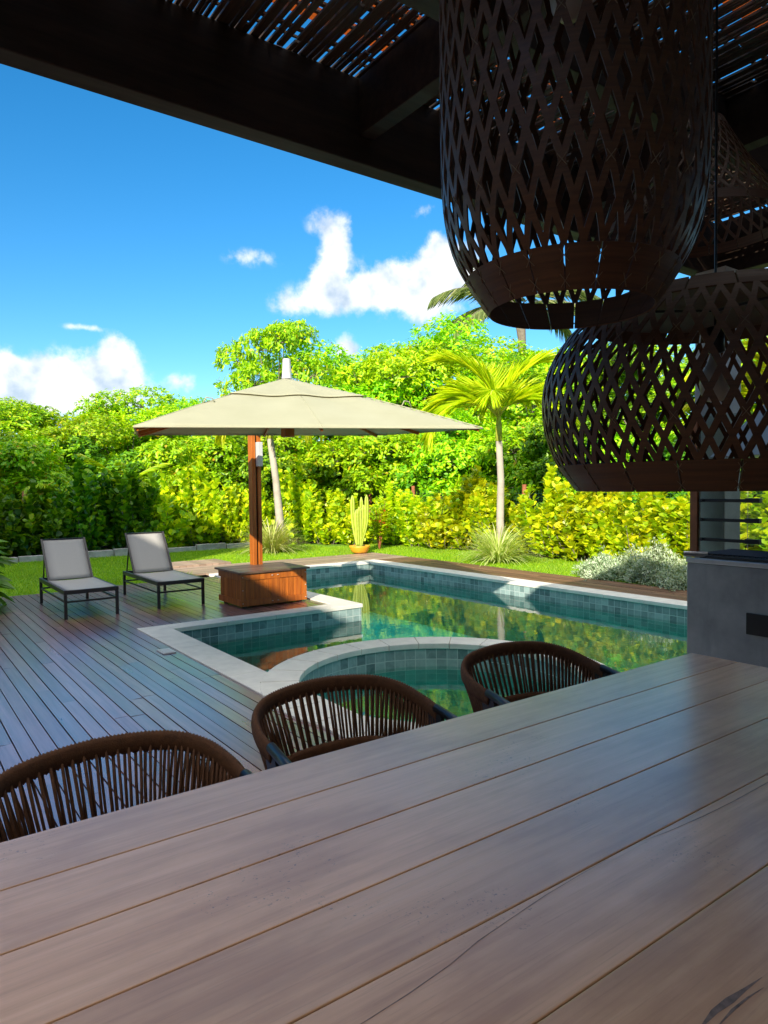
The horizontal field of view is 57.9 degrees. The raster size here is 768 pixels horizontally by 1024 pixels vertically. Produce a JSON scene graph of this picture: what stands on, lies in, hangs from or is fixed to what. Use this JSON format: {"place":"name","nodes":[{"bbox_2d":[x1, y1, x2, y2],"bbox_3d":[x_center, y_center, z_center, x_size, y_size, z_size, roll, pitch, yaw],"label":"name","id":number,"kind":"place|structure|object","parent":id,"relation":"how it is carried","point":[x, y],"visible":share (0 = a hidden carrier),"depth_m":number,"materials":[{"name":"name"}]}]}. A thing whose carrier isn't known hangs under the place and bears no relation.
{"place":"outdoors","nodes":[
{"label":"outdoors","id":0,"kind":"place"},
{"bbox_2d":[0,577,340,840],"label":"deck","id":1,"kind":"structure","parent":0,"point":[88,670],"depth_m":5.35,"materials":[{"name":"brown wood"}]},
{"bbox_2d":[0,598,11,612],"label":"grass tuft","id":2,"kind":"object","parent":1,"relation":"on","point":[2,606],"visible":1,"depth_m":8.67,"materials":[{"name":"green plant"}]},
{"bbox_2d":[39,537,118,619],"bbox_3d":[-3.921,0.799,8.850,0.616,0.858,1.544,-2,3,-36],"label":"sun lounger","id":3,"kind":"object","parent":1,"relation":"on","point":[64,559],"visible":1,"depth_m":9.17,"materials":[{"name":"grey fabric"}]},
{"bbox_2d":[0,730,252,842],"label":"rope chair","id":4,"kind":"object","parent":1,"relation":"on","point":[224,765],"visible":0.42,"depth_m":2.03,"materials":[{"name":"brown fabric"}]},
{"bbox_2d":[123,531,204,608],"bbox_3d":[-3.053,0.751,9.516,0.616,0.886,1.540,-2,3,-36],"label":"sun lounger","id":5,"kind":"object","parent":1,"relation":"on","point":[148,553],"visible":1,"depth_m":9.84,"materials":[{"name":"grey fabric"}]},
{"bbox_2d":[156,648,175,654],"bbox_3d":[-2.013,1.286,6.415,0.120,0.013,0.200,-2,3,-36],"label":"skimmer lid","id":6,"kind":"object","parent":1,"relation":"on","point":[164,651],"visible":1,"depth_m":6.38,"materials":[{"name":"white paint"}]},
{"bbox_2d":[214,562,309,607],"bbox_3d":[-1.620,0.959,9.233,1.000,0.458,0.807,-2,3,-36],"label":"umbrella box","id":7,"kind":"object","parent":1,"relation":"on","point":[243,586],"visible":1,"depth_m":8.95,"materials":[{"name":"brown wood"}]},
{"bbox_2d":[133,358,482,564],"bbox_3d":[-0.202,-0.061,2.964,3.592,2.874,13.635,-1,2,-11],"label":"garden umbrella","id":8,"kind":"object","parent":7,"relation":"on","point":[286,405],"visible":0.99,"depth_m":6.68,"materials":[{"name":"beige fabric"}]},
{"bbox_2d":[251,674,457,769],"bbox_3d":[-0.059,1.030,2.382,0.710,0.780,0.706,-2,2,-34],"label":"rope chair","id":9,"kind":"object","parent":1,"relation":"on","point":[429,711],"visible":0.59,"depth_m":2.63,"materials":[{"name":"brown fabric"}]},
{"bbox_2d":[0,653,767,1023],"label":"dining table","id":10,"kind":"object","parent":1,"relation":"on","point":[590,853],"visible":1,"depth_m":1.32,"materials":[{"name":"brown wood"}]},
{"bbox_2d":[0,0,767,557],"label":"pavilion","id":11,"kind":"structure","parent":1,"relation":"on","point":[220,68],"depth_m":2.69,"materials":[{"name":"brown wood"}]},
{"bbox_2d":[439,0,713,329],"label":"pendant lamp","id":12,"kind":"object","parent":11,"relation":"hanging from","point":[642,271],"visible":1,"depth_m":1.27,"materials":[{"name":"brown wicker"}]},
{"bbox_2d":[542,0,767,491],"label":"pendant lamp","id":13,"kind":"object","parent":11,"relation":"hanging from","point":[715,309],"visible":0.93,"depth_m":1.62,"materials":[{"name":"brown wicker"}]},
{"bbox_2d":[609,86,767,257],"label":"pendant lamp","id":14,"kind":"object","parent":11,"relation":"hanging from","point":[727,136],"visible":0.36,"depth_m":2.92,"materials":[{"name":"brown wicker"}]},
{"bbox_2d":[710,405,767,457],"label":"extractor hood","id":15,"kind":"object","parent":11,"relation":"attached to","point":[757,420],"visible":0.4,"depth_m":3.92,"materials":[{"name":"metal"}]},
{"bbox_2d":[460,641,619,712],"bbox_3d":[0.722,1.001,2.925,0.710,0.780,0.706,-2,2,-32],"label":"rope chair","id":16,"kind":"object","parent":1,"relation":"on","point":[481,697],"visible":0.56,"depth_m":3.19,"materials":[{"name":"brown fabric"}]},
{"bbox_2d":[684,549,767,667],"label":"kitchen counter","id":17,"kind":"object","parent":1,"relation":"on","point":[727,604],"visible":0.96,"depth_m":3.97,"materials":[{"name":"concrete"}]},
{"bbox_2d":[690,411,761,551],"bbox_3d":[2.376,-0.163,4.008,0.075,0.921,1.287,-2,3,-36],"label":"glass screen","id":18,"kind":"object","parent":17,"relation":"attached to","point":[695,520],"visible":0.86,"depth_m":4.43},
{"bbox_2d":[10,538,333,576],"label":"ground","id":19,"kind":"structure","parent":0,"point":[206,543],"depth_m":19.58,"materials":[{"name":"green plant"}]},
{"bbox_2d":[0,484,23,556],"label":"hedge shrub","id":20,"kind":"object","parent":19,"relation":"on","point":[5,535],"visible":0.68,"depth_m":14.97,"materials":[{"name":"green plant"}]},
{"bbox_2d":[0,399,61,462],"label":"broadleaf tree","id":21,"kind":"object","parent":19,"relation":"on","point":[13,423],"visible":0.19,"depth_m":20.17,"materials":[{"name":"green plant"}]},
{"bbox_2d":[1,479,69,556],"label":"hedge shrub","id":22,"kind":"object","parent":19,"relation":"on","point":[38,523],"visible":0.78,"depth_m":15.29,"materials":[{"name":"green plant"}]},
{"bbox_2d":[0,430,93,520],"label":"garden bush","id":23,"kind":"object","parent":19,"relation":"on","point":[15,453],"visible":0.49,"depth_m":17.11,"materials":[{"name":"green plant"}]},
{"bbox_2d":[0,396,134,496],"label":"broadleaf tree","id":24,"kind":"object","parent":19,"relation":"on","point":[75,426],"visible":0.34,"depth_m":20.23,"materials":[{"name":"green plant"}]},
{"bbox_2d":[48,454,115,550],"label":"hedge shrub","id":25,"kind":"object","parent":19,"relation":"on","point":[83,519],"visible":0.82,"depth_m":15.97,"materials":[{"name":"green plant"}]},
{"bbox_2d":[0,463,173,509],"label":"areca palm","id":26,"kind":"object","parent":19,"relation":"on","point":[41,488],"visible":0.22,"depth_m":17.22,"materials":[{"name":"green plant"}]},
{"bbox_2d":[42,434,159,516],"bbox_3d":[-8.263,-0.610,20.124,4.053,3.260,4.245,0,2,29],"label":"garden bush","id":27,"kind":"object","parent":19,"relation":"on","point":[86,449],"visible":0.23,"depth_m":19.43,"materials":[{"name":"green plant"}]},
{"bbox_2d":[91,461,160,549],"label":"hedge shrub","id":28,"kind":"object","parent":19,"relation":"on","point":[120,520],"visible":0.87,"depth_m":16.44,"materials":[{"name":"green plant"}]},
{"bbox_2d":[68,384,189,454],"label":"broadleaf tree","id":29,"kind":"object","parent":19,"relation":"on","point":[114,408],"visible":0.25,"depth_m":23.50,"materials":[{"name":"green plant"}]},
{"bbox_2d":[81,402,183,460],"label":"broadleaf tree","id":30,"kind":"object","parent":19,"relation":"on","point":[141,416],"visible":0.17,"depth_m":22.12,"materials":[{"name":"green plant"}]},
{"bbox_2d":[70,454,240,497],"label":"areca palm","id":31,"kind":"object","parent":19,"relation":"on","point":[117,464],"visible":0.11,"depth_m":18.26,"materials":[{"name":"green plant"}]},
{"bbox_2d":[132,473,195,547],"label":"hedge shrub","id":32,"kind":"object","parent":19,"relation":"on","point":[174,520],"visible":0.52,"depth_m":17.03,"materials":[{"name":"green plant"}]},
{"bbox_2d":[129,393,215,461],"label":"broadleaf tree","id":33,"kind":"object","parent":19,"relation":"on","point":[183,403],"visible":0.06,"depth_m":23.82,"materials":[{"name":"green plant"}]},
{"bbox_2d":[130,435,248,514],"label":"garden bush","id":34,"kind":"object","parent":19,"relation":"on","point":[165,450],"visible":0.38,"depth_m":19.87,"materials":[{"name":"green plant"}]},
{"bbox_2d":[176,455,231,546],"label":"hedge shrub","id":35,"kind":"object","parent":19,"relation":"on","point":[207,527],"visible":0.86,"depth_m":17.54,"materials":[{"name":"green plant"}]},
{"bbox_2d":[214,483,249,543],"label":"hedge shrub","id":36,"kind":"object","parent":19,"relation":"on","point":[234,525],"visible":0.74,"depth_m":17.99,"materials":[{"name":"green plant"}]},
{"bbox_2d":[191,438,327,503],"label":"garden bush","id":37,"kind":"object","parent":19,"relation":"on","point":[243,464],"visible":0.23,"depth_m":20.15,"materials":[{"name":"green plant"}]},
{"bbox_2d":[226,474,295,541],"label":"hedge shrub","id":38,"kind":"object","parent":19,"relation":"on","point":[268,509],"visible":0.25,"depth_m":18.43,"materials":[{"name":"green plant"}]},
{"bbox_2d":[212,318,338,437],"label":"broadleaf tree","id":39,"kind":"object","parent":19,"relation":"on","point":[290,335],"visible":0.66,"depth_m":21.38,"materials":[{"name":"green plant"}]},
{"bbox_2d":[239,436,325,512],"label":"broadleaf tree","id":40,"kind":"object","parent":19,"relation":"on","point":[243,438],"visible":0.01,"depth_m":25.47,"materials":[{"name":"green plant"}]},
{"bbox_2d":[272,457,322,543],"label":"hedge shrub","id":41,"kind":"object","parent":19,"relation":"on","point":[299,513],"visible":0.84,"depth_m":18.50,"materials":[{"name":"green plant"}]},
{"bbox_2d":[69,436,539,518],"bbox_3d":[1.627,-1.588,24.205,58.033,5.778,20.538,-1,2,4],"label":"treeline","id":42,"kind":"object","parent":19,"relation":"on","point":[235,437],"visible":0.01,"depth_m":28.66,"materials":[{"name":"green plant"}]},
{"bbox_2d":[240,436,379,507],"bbox_3d":[-2.436,-0.947,21.992,4.548,3.699,4.478,-2,2,-29],"label":"garden bush","id":43,"kind":"object","parent":19,"relation":"on","point":[313,459],"visible":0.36,"depth_m":20.71,"materials":[{"name":"green plant"}]},
{"bbox_2d":[278,339,426,478],"bbox_3d":[-0.894,-2.531,23.763,6.142,6.682,5.678,-1,2,-2],"label":"broadleaf tree","id":44,"kind":"object","parent":19,"relation":"on","point":[385,391],"visible":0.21,"depth_m":22.58,"materials":[{"name":"green plant"}]},
{"bbox_2d":[309,433,440,514],"bbox_3d":[-0.187,-1.019,21.696,4.478,3.819,4.548,1,3,39],"label":"garden bush","id":45,"kind":"object","parent":19,"relation":"on","point":[366,474],"visible":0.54,"depth_m":20.32,"materials":[{"name":"green plant"}]},
{"bbox_2d":[324,335,463,442],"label":"broadleaf tree","id":46,"kind":"object","parent":19,"relation":"on","point":[384,348],"visible":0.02,"depth_m":24.36,"materials":[{"name":"green plant"}]},
{"bbox_2d":[326,337,480,449],"bbox_3d":[0.717,-2.612,23.764,5.821,6.831,5.920,0,2,24],"label":"broadleaf tree","id":47,"kind":"object","parent":19,"relation":"on","point":[409,364],"visible":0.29,"depth_m":22.41,"materials":[{"name":"green plant"}]},
{"bbox_2d":[137,559,686,737],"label":"swimming pool","id":48,"kind":"structure","parent":19,"relation":"in","point":[424,646],"depth_m":8.66,"materials":[{"name":"liquid"}]},
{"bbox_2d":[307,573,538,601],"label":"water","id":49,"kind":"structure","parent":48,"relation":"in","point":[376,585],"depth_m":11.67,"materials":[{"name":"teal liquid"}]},
{"bbox_2d":[367,430,481,499],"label":"garden bush","id":50,"kind":"object","parent":19,"relation":"on","point":[414,481],"visible":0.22,"depth_m":20.19,"materials":[{"name":"green plant"}]},
{"bbox_2d":[390,310,549,432],"bbox_3d":[3.552,-3.041,24.836,7.564,7.544,6.992,-2,2,-31],"label":"broadleaf tree","id":51,"kind":"object","parent":19,"relation":"on","point":[465,334],"visible":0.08,"depth_m":22.89,"materials":[{"name":"green plant"}]},
{"bbox_2d":[402,408,542,503],"bbox_3d":[2.635,-1.188,20.794,4.548,4.177,4.478,-1,2,-10],"label":"garden bush","id":52,"kind":"object","parent":19,"relation":"on","point":[462,457],"visible":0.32,"depth_m":19.34,"materials":[{"name":"green plant"}]},
{"bbox_2d":[427,259,603,409],"bbox_3d":[5.149,-4.747,26.995,6.172,10.434,5.918,-2,3,-36],"label":"coconut palm","id":53,"kind":"object","parent":19,"relation":"on","point":[463,292],"visible":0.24,"depth_m":26.64,"materials":[{"name":"green plant"}]},
{"bbox_2d":[451,409,585,509],"bbox_3d":[4.090,-0.969,18.872,4.478,3.819,4.548,1,3,40],"label":"garden bush","id":54,"kind":"object","parent":19,"relation":"on","point":[521,473],"visible":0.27,"depth_m":18.11,"materials":[{"name":"green plant"}]},
{"bbox_2d":[446,334,615,507],"bbox_3d":[4.923,-2.382,22.044,6.348,6.359,5.869,-1,2,3],"label":"broadleaf tree","id":55,"kind":"object","parent":19,"relation":"on","point":[499,358],"visible":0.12,"depth_m":21.41,"materials":[{"name":"green plant"}]},
{"bbox_2d":[380,557,686,600],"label":"pool side deck","id":56,"kind":"structure","parent":19,"relation":"on","point":[645,590],"depth_m":11.12,"materials":[{"name":"brown wood"}]},
{"bbox_2d":[488,346,586,501],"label":"broadleaf tree","id":57,"kind":"object","parent":19,"relation":"on","point":[546,364],"visible":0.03,"depth_m":23.58,"materials":[{"name":"green plant"}]},
{"bbox_2d":[508,410,657,510],"bbox_3d":[5.187,-0.788,17.660,4.053,3.484,4.245,-1,2,5],"label":"garden bush","id":58,"kind":"object","parent":19,"relation":"on","point":[542,461],"visible":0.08,"depth_m":17.18,"materials":[{"name":"green plant"}]},
{"bbox_2d":[515,336,686,436],"bbox_3d":[6.839,-2.322,21.987,5.680,6.210,5.585,-2,3,-41],"label":"broadleaf tree","id":59,"kind":"object","parent":19,"relation":"on","point":[642,368],"visible":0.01,"depth_m":21.03,"materials":[{"name":"green plant"}]},
{"bbox_2d":[544,422,671,510],"bbox_3d":[6.142,-0.585,16.864,4.548,3.103,4.478,-2,2,-28],"label":"garden bush","id":60,"kind":"object","parent":19,"relation":"on","point":[617,439],"visible":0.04,"depth_m":16.05,"materials":[{"name":"green plant"}]},
{"bbox_2d":[580,342,743,439],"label":"broadleaf tree","id":61,"kind":"object","parent":19,"relation":"on","point":[612,395],"visible":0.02,"depth_m":18.90,"materials":[{"name":"green plant"}]},
{"bbox_2d":[627,433,760,515],"bbox_3d":[7.237,-0.567,15.234,4.053,3.147,4.245,0,2,28],"label":"garden bush","id":62,"kind":"object","parent":19,"relation":"on","point":[673,440],"visible":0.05,"depth_m":14.35,"materials":[{"name":"green plant"}]},
{"bbox_2d":[630,339,763,444],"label":"broadleaf tree","id":63,"kind":"object","parent":19,"relation":"on","point":[673,382],"visible":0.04,"depth_m":17.46,"materials":[{"name":"green plant"}]},
{"bbox_2d":[682,404,765,498],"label":"garden bush","id":64,"kind":"object","parent":19,"relation":"on","point":[753,493],"visible":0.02,"depth_m":12.32,"materials":[{"name":"green plant"}]},
{"bbox_2d":[2,539,654,595],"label":"lawn","id":65,"kind":"structure","parent":0,"point":[338,544],"depth_m":14.40,"materials":[{"name":"green plant"}]},
{"bbox_2d":[0,539,17,604],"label":"broadleaf plant","id":66,"kind":"object","parent":65,"relation":"on","point":[6,584],"visible":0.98,"depth_m":8.90,"materials":[{"name":"green plant"}]},
{"bbox_2d":[9,542,249,562],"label":"garden kerb","id":67,"kind":"structure","parent":65,"relation":"on","point":[120,552],"depth_m":16.05,"materials":[{"name":"grey concrete"}]},
{"bbox_2d":[172,559,230,567],"bbox_3d":[-3.786,1.042,13.915,1.180,0.066,0.820,-2,3,-36],"label":"wooden step","id":68,"kind":"object","parent":65,"relation":"on","point":[193,563],"visible":0.76,"depth_m":13.79,"materials":[{"name":"brown wood"}]},
{"bbox_2d":[215,435,322,545],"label":"garden palm","id":69,"kind":"object","parent":65,"relation":"on","point":[219,439],"visible":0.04,"depth_m":17.04,"materials":[{"name":"beige plant"}]},
{"bbox_2d":[225,517,312,555],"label":"ornamental grass","id":70,"kind":"object","parent":65,"relation":"on","point":[273,541],"depth_m":16.10,"materials":[{"name":"green plant"}]},
{"bbox_2d":[150,552,406,575],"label":"deck","id":71,"kind":"structure","parent":65,"relation":"on","point":[203,570],"depth_m":14.25,"materials":[{"name":"brown wood"}]},
{"bbox_2d":[309,488,357,544],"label":"hedge shrub","id":72,"kind":"object","parent":65,"relation":"on","point":[323,532],"visible":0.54,"depth_m":18.53,"materials":[{"name":"green plant"}]},
{"bbox_2d":[330,493,376,544],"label":"hedge shrub","id":73,"kind":"object","parent":65,"relation":"on","point":[345,532],"visible":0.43,"depth_m":18.14,"materials":[{"name":"green plant"}]},
{"bbox_2d":[22,484,689,543],"bbox_3d":[0.085,0.172,16.432,19.158,1.570,8.485,0,2,18],"label":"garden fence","id":74,"kind":"object","parent":65,"relation":"on","point":[413,490],"visible":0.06,"depth_m":16.89,"materials":[{"name":"brown metal"}]},
{"bbox_2d":[349,495,369,553],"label":"potted cactus","id":75,"kind":"object","parent":65,"relation":"on","point":[359,518],"visible":1,"depth_m":15.74,"materials":[{"name":"green plant"}]},
{"bbox_2d":[369,497,392,548],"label":"flowering shrub","id":76,"kind":"object","parent":65,"relation":"on","point":[379,527],"visible":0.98,"depth_m":16.68,"materials":[{"name":"green plant"}]},
{"bbox_2d":[369,480,413,545],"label":"hedge shrub","id":77,"kind":"object","parent":65,"relation":"on","point":[399,495],"visible":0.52,"depth_m":17.77,"materials":[{"name":"green plant"}]},
{"bbox_2d":[395,494,439,546],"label":"hedge shrub","id":78,"kind":"object","parent":65,"relation":"on","point":[409,525],"visible":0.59,"depth_m":17.41,"materials":[{"name":"green plant"}]},
{"bbox_2d":[409,492,468,548],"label":"hedge shrub","id":79,"kind":"object","parent":65,"relation":"on","point":[431,535],"visible":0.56,"depth_m":16.55,"materials":[{"name":"green plant"}]},
{"bbox_2d":[384,497,509,515],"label":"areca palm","id":80,"kind":"object","parent":65,"relation":"on","point":[435,504],"visible":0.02,"depth_m":18.12,"materials":[{"name":"green plant"}]},
{"bbox_2d":[431,465,504,550],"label":"hedge shrub","id":81,"kind":"object","parent":65,"relation":"on","point":[473,485],"visible":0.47,"depth_m":16.19,"materials":[{"name":"green plant"}]},
{"bbox_2d":[461,484,525,548],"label":"hedge shrub","id":82,"kind":"object","parent":65,"relation":"on","point":[479,509],"visible":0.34,"depth_m":15.42,"materials":[{"name":"green plant"}]},
{"bbox_2d":[412,347,579,543],"bbox_3d":[2.215,-1.156,14.009,3.321,4.353,2.940,-1,2,-18],"label":"garden palm","id":83,"kind":"object","parent":65,"relation":"on","point":[496,389],"visible":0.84,"depth_m":13.66,"materials":[{"name":"green plant"}]},
{"bbox_2d":[489,495,542,555],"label":"hedge shrub","id":84,"kind":"object","parent":65,"relation":"on","point":[512,512],"visible":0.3,"depth_m":14.87,"materials":[{"name":"green plant"}]},
{"bbox_2d":[515,463,578,558],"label":"hedge shrub","id":85,"kind":"object","parent":65,"relation":"on","point":[538,532],"visible":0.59,"depth_m":14.13,"materials":[{"name":"green plant"}]},
{"bbox_2d":[547,487,628,561],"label":"hedge shrub","id":86,"kind":"object","parent":65,"relation":"on","point":[593,503],"visible":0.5,"depth_m":13.41,"materials":[{"name":"green plant"}]},
{"bbox_2d":[570,546,633,581],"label":"silver shrub","id":87,"kind":"object","parent":65,"relation":"on","point":[603,567],"visible":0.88,"depth_m":11.10,"materials":[{"name":"green plant"}]},
{"bbox_2d":[576,500,648,561],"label":"hedge shrub","id":88,"kind":"object","parent":65,"relation":"on","point":[612,538],"visible":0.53,"depth_m":12.97,"materials":[{"name":"green plant"}]},
{"bbox_2d":[616,492,684,559],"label":"hedge shrub","id":89,"kind":"object","parent":65,"relation":"on","point":[638,531],"visible":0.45,"depth_m":12.12,"materials":[{"name":"green plant"}]},
{"bbox_2d":[616,533,686,584],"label":"silver shrub","id":90,"kind":"object","parent":65,"relation":"on","point":[642,567],"visible":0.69,"depth_m":10.54,"materials":[{"name":"green plant"}]},
{"bbox_2d":[637,558,686,591],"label":"silver shrub","id":91,"kind":"object","parent":65,"relation":"on","point":[676,578],"visible":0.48,"depth_m":9.98,"materials":[{"name":"green plant"}]},
{"bbox_2d":[648,492,689,563],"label":"hedge shrub","id":92,"kind":"object","parent":65,"relation":"on","point":[679,530],"visible":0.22,"depth_m":11.45,"materials":[{"name":"green plant"}]},
{"bbox_2d":[679,336,767,417],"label":"garden palm","id":93,"kind":"object","parent":65,"relation":"on","point":[686,408],"visible":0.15,"depth_m":12.14,"materials":[{"name":"green plant"}]},
{"bbox_2d":[682,491,767,550],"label":"hedge shrub","id":94,"kind":"object","parent":65,"relation":"on","point":[743,515],"visible":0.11,"depth_m":10.74,"materials":[{"name":"green plant"}]},
{"bbox_2d":[740,497,767,550],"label":"hedge shrub","id":95,"kind":"object","parent":65,"relation":"on","point":[756,532],"visible":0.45,"depth_m":10.29,"materials":[{"name":"green plant"}]},
{"bbox_2d":[760,491,767,510],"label":"hedge shrub","id":96,"kind":"object","parent":65,"relation":"on","point":[765,500],"visible":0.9,"depth_m":10.12,"materials":[{"name":"green plant"}]},
{"bbox_2d":[0,0,767,441],"label":"sky","id":97,"kind":"structure","parent":0,"point":[136,242],"materials":[{"name":"blue"}]},
{"bbox_2d":[456,523,541,565],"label":"ornamental grass","id":98,"kind":"object","parent":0,"point":[492,549],"depth_m":13.45,"materials":[{"name":"green plant"}]}
]}

